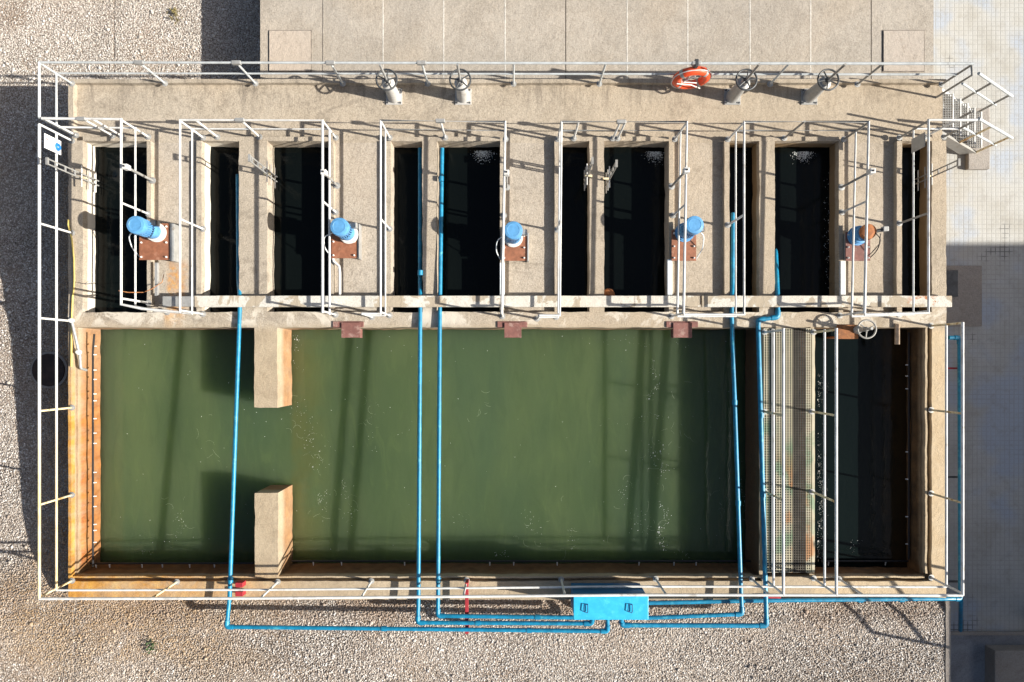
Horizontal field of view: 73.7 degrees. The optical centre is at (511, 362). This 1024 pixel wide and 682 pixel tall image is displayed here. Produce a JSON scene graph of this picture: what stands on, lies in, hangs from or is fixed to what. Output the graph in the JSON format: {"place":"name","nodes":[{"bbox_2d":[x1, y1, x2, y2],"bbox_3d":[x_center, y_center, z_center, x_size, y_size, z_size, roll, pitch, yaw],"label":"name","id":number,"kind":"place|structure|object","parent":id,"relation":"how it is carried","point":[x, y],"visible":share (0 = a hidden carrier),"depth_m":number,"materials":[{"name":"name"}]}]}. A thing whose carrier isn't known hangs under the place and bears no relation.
{"place":"outdoors","nodes":[
{"label":"outdoors","id":0,"kind":"place"},
{"bbox_2d":[100,329,745,563],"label":"basin water","id":1,"kind":"structure","parent":0,"point":[563,409],"depth_m":15.24,"materials":[{"name":"green liquid"}]},
{"bbox_2d":[166,360,728,557],"bbox_3d":[-1.366,2.215,15.236,12.916,0.001,4.598,0,90,0],"label":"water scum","id":2,"kind":"object","parent":1,"relation":"on","point":[562,496],"visible":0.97,"depth_m":15.24,"materials":[{"name":"green liquid"}]},
{"bbox_2d":[149,150,857,560],"bbox_3d":[-0.532,-0.071,14.978,16.413,0.515,9.011,0,90,0],"label":"water foam","id":3,"kind":"object","parent":1,"relation":"on","point":[483,154],"visible":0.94,"depth_m":14.72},
{"bbox_2d":[0,0,945,681],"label":"gravel ground","id":4,"kind":"structure","parent":0,"point":[14,188],"depth_m":14.54,"materials":[{"name":"beige gravel"}]},
{"bbox_2d":[31,352,67,388],"bbox_3d":[-10.507,0.174,15.540,0.840,0.177,0.840,0,90,0],"label":"manhole","id":5,"kind":"object","parent":4,"relation":"on","point":[47,369],"visible":0.8,"depth_m":15.46,"materials":[{"name":"metal"}]},
{"bbox_2d":[145,639,156,653],"bbox_3d":[-7.637,6.009,14.440,0.254,0.120,0.389,0,90,0],"label":"weed","id":6,"kind":"object","parent":4,"relation":"on","point":[152,645],"visible":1,"depth_m":14.44,"materials":[{"name":"green plant"}]},
{"bbox_2d":[167,7,182,24],"bbox_3d":[-7.854,-8.097,15.903,0.315,0.118,0.434,-35,90,0],"label":"weed","id":7,"kind":"object","parent":4,"relation":"on","point":[174,10],"visible":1,"depth_m":15.90,"materials":[{"name":"green plant"}]},
{"bbox_2d":[465,579,468,633],"bbox_3d":[-0.929,5.047,14.300,0.070,0.600,1.051,0,90,0],"label":"pipe support","id":8,"kind":"object","parent":4,"relation":"on","point":[467,601],"visible":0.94,"depth_m":14.00,"materials":[{"name":"red paint"}]},
{"bbox_2d":[435,147,573,619],"bbox_3d":[-0.139,0.375,14.139,2.858,0.507,9.757,0,90,0],"label":"blue pipe","id":9,"kind":"object","parent":8,"relation":"on","point":[438,614],"visible":0.96,"depth_m":14.07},
{"bbox_2d":[415,148,594,625],"bbox_3d":[-0.154,0.415,14.202,3.688,0.723,9.942,0,90,0],"label":"blue pipe","id":10,"kind":"object","parent":8,"relation":"on","point":[418,621],"visible":0.88,"depth_m":14.04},
{"bbox_2d":[934,0,1023,630],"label":"tiled pavement","id":11,"kind":"structure","parent":0,"point":[985,221],"depth_m":16.00,"materials":[{"name":"tile"}]},
{"bbox_2d":[943,601,950,681],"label":"curb","id":12,"kind":"structure","parent":11,"relation":"on","point":[947,605],"depth_m":14.50,"materials":[{"name":"concrete"}]},
{"bbox_2d":[958,600,962,631],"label":"blue pipe","id":13,"kind":"object","parent":11,"relation":"on","point":[960,616],"visible":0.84,"depth_m":15.10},
{"bbox_2d":[946,266,981,325],"bbox_3d":[10.054,-1.550,16.015,1.892,0.070,1.420,0,90,0],"label":"pavement pad","id":14,"kind":"object","parent":11,"relation":"on","point":[966,308],"visible":0.36,"depth_m":15.98,"materials":[{"name":"concrete"}]},
{"bbox_2d":[946,270,957,296],"bbox_3d":[9.768,-1.844,15.970,1.299,0.060,0.618,0,90,0],"label":"sump cover","id":15,"kind":"object","parent":14,"relation":"on","point":[952,282],"visible":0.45,"depth_m":15.94,"materials":[{"name":"metal"}]},
{"bbox_2d":[935,65,1013,154],"bbox_3d":[9.931,-5.345,14.705,1.972,2.845,0.970,0,90,0],"label":"metal stair","id":16,"kind":"object","parent":11,"relation":"on","point":[955,105],"visible":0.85,"depth_m":14.90,"materials":[{"name":"metal"}]},
{"bbox_2d":[965,108,989,169],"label":"footing block","id":17,"kind":"structure","parent":11,"relation":"on","point":[980,160],"depth_m":15.88,"materials":[{"name":"concrete"}]},
{"bbox_2d":[951,631,1023,634],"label":"kerb","id":18,"kind":"structure","parent":11,"relation":"on","point":[988,633],"depth_m":15.94,"materials":[{"name":"concrete"}]},
{"bbox_2d":[951,635,1023,681],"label":"pavement apron","id":19,"kind":"object","parent":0,"point":[967,658],"depth_m":15.98,"materials":[{"name":"concrete"}]},
{"bbox_2d":[985,645,1023,681],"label":"concrete plinth","id":20,"kind":"structure","parent":19,"relation":"on","point":[1004,663],"depth_m":15.65,"materials":[{"name":"grey concrete"}]},
{"label":"ground","id":21,"kind":"structure","parent":0,"visible":0},
{"bbox_2d":[68,79,946,599],"bbox_3d":[-0.098,-0.481,15.798,18.416,3.004,10.931,0,90,0],"label":"concrete tank","id":22,"kind":"object","parent":21,"relation":"on","point":[532,113],"visible":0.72,"depth_m":14.43,"materials":[{"name":"beige concrete"}]},
{"bbox_2d":[38,123,74,598],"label":"guard railing","id":23,"kind":"object","parent":22,"relation":"on","point":[70,407],"visible":0.99,"depth_m":13.73,"materials":[{"name":"grey metal"}]},
{"bbox_2d":[44,133,60,154],"bbox_3d":[-9.149,-4.347,13.615,0.052,0.490,0.284,0,90,0],"label":"wall sign","id":24,"kind":"object","parent":23,"relation":"hanging from","point":[52,144],"visible":1,"depth_m":13.60,"materials":[{"name":"white paint"}]},
{"bbox_2d":[67,220,74,366],"bbox_3d":[-9.195,-1.447,14.275,0.134,0.044,3.073,-1,90,0],"label":"yellow hose","id":25,"kind":"object","parent":22,"relation":"on","point":[72,290],"visible":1,"depth_m":14.26,"materials":[{"name":"yellow rubber"}]},
{"bbox_2d":[45,157,98,192],"bbox_3d":[-8.969,-3.861,14.340,0.142,2.520,0.440,0,90,0],"label":"channel ladder","id":26,"kind":"object","parent":22,"relation":"attached to","point":[47,159],"visible":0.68,"depth_m":14.03,"materials":[{"name":"grey metal"}]},
{"bbox_2d":[68,318,87,370],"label":"feed pipe","id":27,"kind":"object","parent":22,"relation":"attached to","point":[78,351],"visible":1,"depth_m":14.23,"materials":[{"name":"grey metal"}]},
{"bbox_2d":[92,334,96,566],"bbox_3d":[-8.958,1.883,14.620,0.102,0.102,4.981,0,90,0],"label":"spray pipe","id":28,"kind":"object","parent":22,"relation":"attached to","point":[93,418],"visible":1,"depth_m":14.63,"materials":[{"name":"white paint"}]},
{"bbox_2d":[41,117,169,314],"bbox_3d":[-7.676,-3.113,13.784,1.501,1.041,4.284,-23,90,0],"label":"guard railing","id":29,"kind":"object","parent":22,"relation":"on","point":[121,137],"visible":0.94,"depth_m":13.54,"materials":[{"name":"grey metal"}]},
{"bbox_2d":[118,274,163,292],"bbox_3d":[-7.465,-1.572,13.872,0.165,0.910,0.624,45,90,0],"label":"loose cable","id":30,"kind":"object","parent":29,"relation":"hanging from","point":[147,290],"visible":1,"depth_m":13.96,"materials":[{"name":"plastic"}]},
{"bbox_2d":[122,164,155,183],"bbox_3d":[-7.525,-3.807,13.760,0.140,1.080,0.133,0,90,0],"label":"sensor post","id":31,"kind":"object","parent":22,"relation":"on","point":[127,167],"visible":1,"depth_m":13.68,"materials":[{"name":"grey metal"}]},
{"bbox_2d":[127,216,178,262],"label":"mixer drive","id":32,"kind":"structure","parent":22,"relation":"on","point":[158,240],"depth_m":14.18,"materials":[{"name":"blue metal"}]},
{"bbox_2d":[155,263,158,295],"bbox_3d":[-7.417,-1.734,14.260,0.070,0.070,0.694,0,90,0],"label":"cable trunking","id":33,"kind":"object","parent":22,"relation":"on","point":[156,278],"visible":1,"depth_m":14.23,"materials":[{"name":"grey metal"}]},
{"bbox_2d":[90,562,253,567],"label":"spray pipe","id":34,"kind":"object","parent":22,"relation":"attached to","point":[142,563],"visible":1,"depth_m":14.89,"materials":[{"name":"metal"}]},
{"bbox_2d":[232,580,245,595],"bbox_3d":[-5.670,4.701,14.173,0.205,0.246,0.285,0,90,0],"label":"pipe support","id":35,"kind":"object","parent":22,"relation":"on","point":[240,583],"visible":0.89,"depth_m":14.12,"materials":[{"name":"red paint"}]},
{"bbox_2d":[141,118,338,317],"bbox_3d":[-5.423,-2.860,13.784,3.589,1.041,3.848,0,90,0],"label":"guard railing","id":36,"kind":"object","parent":22,"relation":"on","point":[323,202],"visible":1,"depth_m":13.73,"materials":[{"name":"grey metal"}]},
{"bbox_2d":[248,154,276,187],"bbox_3d":[-5.125,-3.950,14.390,0.142,2.420,0.440,0,90,0],"label":"channel ladder","id":37,"kind":"object","parent":22,"relation":"attached to","point":[251,159],"visible":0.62,"depth_m":14.11,"materials":[{"name":"grey metal"}]},
{"bbox_2d":[320,169,339,188],"bbox_3d":[-3.664,-3.700,13.760,0.140,1.080,0.133,0,90,0],"label":"sensor post","id":38,"kind":"object","parent":22,"relation":"on","point":[324,172],"visible":1,"depth_m":13.65,"materials":[{"name":"grey metal"}]},
{"bbox_2d":[331,258,340,295],"bbox_3d":[-3.657,-1.946,14.270,0.161,0.053,1.124,-11,90,0],"label":"bent conduit","id":39,"kind":"object","parent":22,"relation":"on","point":[336,264],"visible":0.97,"depth_m":14.25,"materials":[{"name":"white paint"}]},
{"bbox_2d":[324,218,361,259],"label":"mixer drive","id":40,"kind":"structure","parent":22,"relation":"on","point":[346,239],"depth_m":14.18,"materials":[{"name":"blue metal"}]},
{"bbox_2d":[333,321,363,337],"bbox_3d":[-3.425,-0.686,14.350,0.642,0.220,0.340,0,90,0],"label":"edge bracket","id":41,"kind":"object","parent":22,"relation":"attached to","point":[350,329],"visible":1,"depth_m":14.24,"materials":[{"name":"red metal"}]},
{"bbox_2d":[375,63,401,104],"bbox_3d":[-2.489,-5.610,13.640,0.448,1.580,0.448,0,90,0],"label":"gate valve pedestal","id":42,"kind":"object","parent":22,"relation":"on","point":[393,93],"visible":1,"depth_m":13.69,"materials":[{"name":"metal"}]},
{"bbox_2d":[224,174,609,633],"bbox_3d":[-1.938,0.774,14.201,7.878,0.725,9.535,0,90,0],"label":"blue pipe","id":43,"kind":"object","parent":22,"relation":"on","point":[229,626],"visible":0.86,"depth_m":13.94,"materials":[{"name":"blue metal"}]},
{"bbox_2d":[361,119,508,319],"bbox_3d":[-1.530,-2.826,13.784,2.917,1.041,3.881,0,90,0],"label":"guard railing","id":44,"kind":"object","parent":22,"relation":"on","point":[371,315],"visible":1,"depth_m":13.29,"materials":[{"name":"grey metal"}]},
{"bbox_2d":[449,63,470,104],"bbox_3d":[-1.028,-5.610,13.640,0.448,1.580,0.448,0,90,0],"label":"gate valve pedestal","id":45,"kind":"object","parent":22,"relation":"on","point":[462,94],"visible":1,"depth_m":13.69,"materials":[{"name":"metal"}]},
{"bbox_2d":[38,576,962,599],"bbox_3d":[-0.216,4.560,13.789,17.989,1.032,0.148,0,90,0],"label":"guard railing","id":46,"kind":"object","parent":22,"relation":"on","point":[465,587],"visible":0.95,"depth_m":13.30,"materials":[{"name":"grey metal"}]},
{"bbox_2d":[500,263,504,295],"bbox_3d":[-0.205,-1.734,14.260,0.100,0.070,0.694,0,90,0],"label":"cable trunking","id":47,"kind":"object","parent":22,"relation":"on","point":[500,279],"visible":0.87,"depth_m":14.23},
{"bbox_2d":[38,60,974,136],"bbox_3d":[-0.108,-5.306,13.784,18.328,1.041,1.193,0,90,0],"label":"guard railing","id":48,"kind":"object","parent":22,"relation":"on","point":[142,63],"visible":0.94,"depth_m":13.31,"materials":[{"name":"grey metal"}]},
{"bbox_2d":[671,59,711,88],"bbox_3d":[3.619,-5.751,13.716,0.788,0.913,0.297,0,90,0],"label":"lifebuoy","id":49,"kind":"object","parent":48,"relation":"hanging from","point":[704,73],"visible":1,"depth_m":13.62,"materials":[{"name":"orange plastic"}]},
{"bbox_2d":[504,170,509,190],"bbox_3d":[-0.107,-3.664,13.710,0.140,1.180,0.133,0,90,0],"label":"sensor post","id":50,"kind":"object","parent":22,"relation":"on","point":[506,175],"visible":0.94,"depth_m":13.62,"materials":[{"name":"grey metal"}]},
{"bbox_2d":[95,147,919,312],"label":"channel water","id":51,"kind":"structure","parent":22,"relation":"in","point":[634,236],"depth_m":14.73,"materials":[{"name":"black liquid"}]},
{"bbox_2d":[604,288,614,295],"bbox_3d":[2.069,-1.447,14.650,0.280,0.280,0.276,0,90,0],"label":"float ball","id":52,"kind":"object","parent":51,"relation":"on","point":[608,292],"visible":0.55,"depth_m":14.54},
{"bbox_2d":[497,321,526,337],"bbox_3d":[0.009,-0.686,14.350,0.624,0.220,0.340,0,90,0],"label":"edge bracket","id":53,"kind":"object","parent":22,"relation":"attached to","point":[512,329],"visible":1,"depth_m":14.24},
{"bbox_2d":[496,221,528,261],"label":"mixer drive","id":54,"kind":"structure","parent":22,"relation":"on","point":[516,243],"depth_m":14.15,"materials":[{"name":"blue metal"}]},
{"bbox_2d":[292,560,750,565],"bbox_3d":[0.224,4.377,14.905,10.058,0.052,0.123,0,90,0],"label":"spray pipe","id":55,"kind":"object","parent":22,"relation":"attached to","point":[557,561],"visible":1,"depth_m":14.89,"materials":[{"name":"white paint"}]},
{"bbox_2d":[163,296,951,306],"bbox_3d":[0.932,-1.261,14.270,16.328,0.320,0.236,0,90,0],"label":"cable trough","id":56,"kind":"object","parent":22,"relation":"on","point":[545,301],"visible":0.91,"depth_m":14.11,"materials":[{"name":"grey metal"}]},
{"bbox_2d":[583,157,593,190],"bbox_3d":[1.604,-3.897,14.390,0.142,2.420,0.440,0,90,0],"label":"channel ladder","id":57,"kind":"object","parent":22,"relation":"attached to","point":[587,171],"visible":0.7,"depth_m":14.14,"materials":[{"name":"grey metal"}]},
{"bbox_2d":[571,583,647,619],"bbox_3d":[1.940,4.813,13.818,1.472,0.954,0.477,0,90,0],"label":"blue cabinet","id":58,"kind":"object","parent":22,"relation":"on","point":[614,608],"visible":0.94,"depth_m":13.38,"materials":[{"name":"metal"}]},
{"bbox_2d":[603,160,617,192],"bbox_3d":[1.971,-3.843,14.390,0.142,2.420,0.440,0,90,0],"label":"channel ladder","id":59,"kind":"object","parent":22,"relation":"attached to","point":[609,176],"visible":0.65,"depth_m":14.14,"materials":[{"name":"grey metal"}]},
{"bbox_2d":[534,119,687,321],"bbox_3d":[1.970,-2.801,13.784,3.000,1.041,3.898,0,90,0],"label":"guard railing","id":60,"kind":"object","parent":22,"relation":"on","point":[558,228],"visible":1,"depth_m":13.42,"materials":[{"name":"grey metal"}]},
{"bbox_2d":[667,259,671,295],"bbox_3d":[3.291,-1.770,14.260,0.100,0.070,0.765,0,90,0],"label":"cable trunking","id":61,"kind":"object","parent":22,"relation":"on","point":[669,277],"visible":0.98,"depth_m":14.22,"materials":[{"name":"white plastic"}]},
{"bbox_2d":[668,167,689,189],"bbox_3d":[3.343,-3.682,13.660,0.140,1.280,0.133,0,90,0],"label":"sensor post","id":62,"kind":"object","parent":22,"relation":"on","point":[685,170],"visible":1,"depth_m":13.52,"materials":[{"name":"grey metal"}]},
{"bbox_2d":[666,321,697,337],"bbox_3d":[3.559,-0.686,14.350,0.660,0.220,0.340,0,90,0],"label":"edge bracket","id":63,"kind":"object","parent":22,"relation":"attached to","point":[681,329],"visible":1,"depth_m":14.24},
{"bbox_2d":[671,216,703,260],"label":"mixer drive","id":64,"kind":"structure","parent":22,"relation":"on","point":[694,226],"depth_m":14.15,"materials":[{"name":"blue metal"}]},
{"bbox_2d":[648,213,744,619],"bbox_3d":[3.750,1.053,14.175,1.996,0.576,8.417,0,90,0],"label":"blue pipe","id":65,"kind":"object","parent":22,"relation":"on","point":[740,613],"visible":0.88,"depth_m":14.06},
{"bbox_2d":[619,248,780,628],"bbox_3d":[5.208,1.942,14.364,2.861,1.056,8.758,24,90,0],"label":"blue pipe","id":66,"kind":"object","parent":22,"relation":"on","point":[765,623],"visible":0.95,"depth_m":14.02,"materials":[{"name":"blue metal"}]},
{"bbox_2d":[724,63,759,104],"bbox_3d":[4.654,-5.610,13.640,0.448,1.580,0.448,0,90,0],"label":"gate valve pedestal","id":67,"kind":"object","parent":22,"relation":"on","point":[733,94],"visible":1,"depth_m":13.70,"materials":[{"name":"grey metal"}]},
{"bbox_2d":[677,120,869,318],"bbox_3d":[5.176,-2.830,13.789,3.670,1.032,3.855,0,90,0],"label":"guard railing","id":68,"kind":"object","parent":22,"relation":"on","point":[728,224],"visible":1,"depth_m":13.49,"materials":[{"name":"grey metal"}]},
{"bbox_2d":[763,329,799,567],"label":"launder water","id":69,"kind":"structure","parent":22,"relation":"in","point":[780,443],"depth_m":14.90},
{"bbox_2d":[763,328,814,572],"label":"grating walkway","id":70,"kind":"structure","parent":22,"relation":"on","point":[812,454],"depth_m":14.30,"materials":[{"name":"grey metal"}]},
{"bbox_2d":[762,328,784,594],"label":"guard railing","id":71,"kind":"object","parent":70,"relation":"on","point":[765,411],"visible":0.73,"depth_m":13.71,"materials":[{"name":"grey metal"}]},
{"bbox_2d":[648,335,962,604],"bbox_3d":[6.165,2.232,14.295,6.763,0.476,5.619,0,90,0],"label":"blue pipe","id":72,"kind":"object","parent":22,"relation":"attached to","point":[775,600],"visible":0.69,"depth_m":14.27,"materials":[{"name":"blue metal"}]},
{"bbox_2d":[809,328,837,594],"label":"guard railing","id":73,"kind":"object","parent":22,"relation":"on","point":[824,413],"visible":1,"depth_m":13.78,"materials":[{"name":"grey metal"}]},
{"bbox_2d":[801,63,846,104],"bbox_3d":[6.277,-5.610,13.640,0.448,1.580,0.448,0,90,0],"label":"gate valve pedestal","id":74,"kind":"object","parent":22,"relation":"on","point":[810,95],"visible":1,"depth_m":13.75,"materials":[{"name":"grey metal"}]},
{"bbox_2d":[839,261,845,295],"bbox_3d":[6.902,-1.752,14.260,0.110,0.070,0.729,0,90,0],"label":"cable trunking","id":75,"kind":"object","parent":22,"relation":"on","point":[842,278],"visible":0.98,"depth_m":14.22,"materials":[{"name":"white paint"}]},
{"bbox_2d":[826,319,876,338],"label":"sluice gate","id":76,"kind":"structure","parent":22,"relation":"attached to","point":[849,331],"depth_m":14.25,"materials":[{"name":"metal"}]},
{"bbox_2d":[838,168,875,190],"bbox_3d":[6.900,-3.664,13.660,0.140,1.280,0.133,0,90,0],"label":"sensor post","id":77,"kind":"object","parent":22,"relation":"on","point":[870,171],"visible":1,"depth_m":13.52,"materials":[{"name":"grey metal"}]},
{"bbox_2d":[815,328,906,567],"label":"outlet water","id":78,"kind":"structure","parent":22,"relation":"in","point":[872,446],"depth_m":14.96,"materials":[{"name":"black liquid"}]},
{"bbox_2d":[821,560,908,565],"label":"spray pipe","id":79,"kind":"object","parent":22,"relation":"attached to","point":[828,561],"visible":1,"depth_m":14.89,"materials":[{"name":"white paint"}]},
{"bbox_2d":[843,224,888,260],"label":"mixer drive","id":80,"kind":"structure","parent":22,"relation":"on","point":[859,240],"depth_m":14.15,"materials":[{"name":"blue metal"}]},
{"bbox_2d":[895,324,899,343],"bbox_3d":[8.054,-0.589,14.272,0.089,0.044,0.428,0,90,0],"label":"timber batten","id":81,"kind":"object","parent":22,"relation":"on","point":[897,333],"visible":1,"depth_m":14.25,"materials":[{"name":"beige wood"}]},
{"bbox_2d":[905,332,909,559],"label":"spray pipe","id":82,"kind":"object","parent":22,"relation":"attached to","point":[908,451],"visible":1,"depth_m":14.79,"materials":[{"name":"white paint"}]},
{"bbox_2d":[851,119,977,317],"bbox_3d":[8.097,-2.799,13.789,1.238,1.032,4.358,18,90,0],"label":"guard railing","id":83,"kind":"object","parent":22,"relation":"on","point":[899,222],"visible":0.97,"depth_m":13.33,"materials":[{"name":"grey metal"}]},
{"bbox_2d":[911,132,924,152],"bbox_3d":[8.066,-4.360,13.555,0.012,0.450,0.280,0,90,0],"label":"blank panel","id":84,"kind":"object","parent":83,"relation":"attached to","point":[918,142],"visible":1,"depth_m":13.54,"materials":[{"name":"grey metal"}]},
{"bbox_2d":[915,158,960,190],"bbox_3d":[8.754,-3.897,14.440,0.142,2.320,0.440,0,90,0],"label":"channel ladder","id":85,"kind":"object","parent":22,"relation":"attached to","point":[958,160],"visible":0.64,"depth_m":14.14,"materials":[{"name":"grey metal"}]},
{"bbox_2d":[928,322,963,595],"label":"guard railing","id":86,"kind":"object","parent":22,"relation":"on","point":[946,412],"visible":1,"depth_m":13.78,"materials":[{"name":"grey metal"}]},
{"bbox_2d":[948,580,957,582],"bbox_3d":[9.323,4.670,14.553,0.440,0.035,0.040,0,90,0],"label":"pipe bracket","id":87,"kind":"object","parent":22,"relation":"attached to","point":[952,581],"visible":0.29,"depth_m":14.54,"materials":[{"name":"metal"}]},
{"bbox_2d":[260,0,933,78],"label":"roof slab","id":88,"kind":"structure","parent":21,"relation":"on","point":[599,30],"depth_m":14.90,"materials":[{"name":"concrete"}]},
{"bbox_2d":[268,30,311,71],"bbox_3d":[-4.843,-6.789,14.886,0.944,0.022,0.925,0,90,0],"label":"access hatch","id":89,"kind":"object","parent":88,"relation":"on","point":[289,45],"visible":1,"depth_m":14.88,"materials":[{"name":"concrete"}]},
{"bbox_2d":[882,30,924,71],"bbox_3d":[8.540,-6.789,14.886,0.925,0.022,0.925,0,90,0],"label":"access hatch","id":90,"kind":"object","parent":88,"relation":"on","point":[903,45],"visible":1,"depth_m":14.88,"materials":[{"name":"concrete"}]}
]}

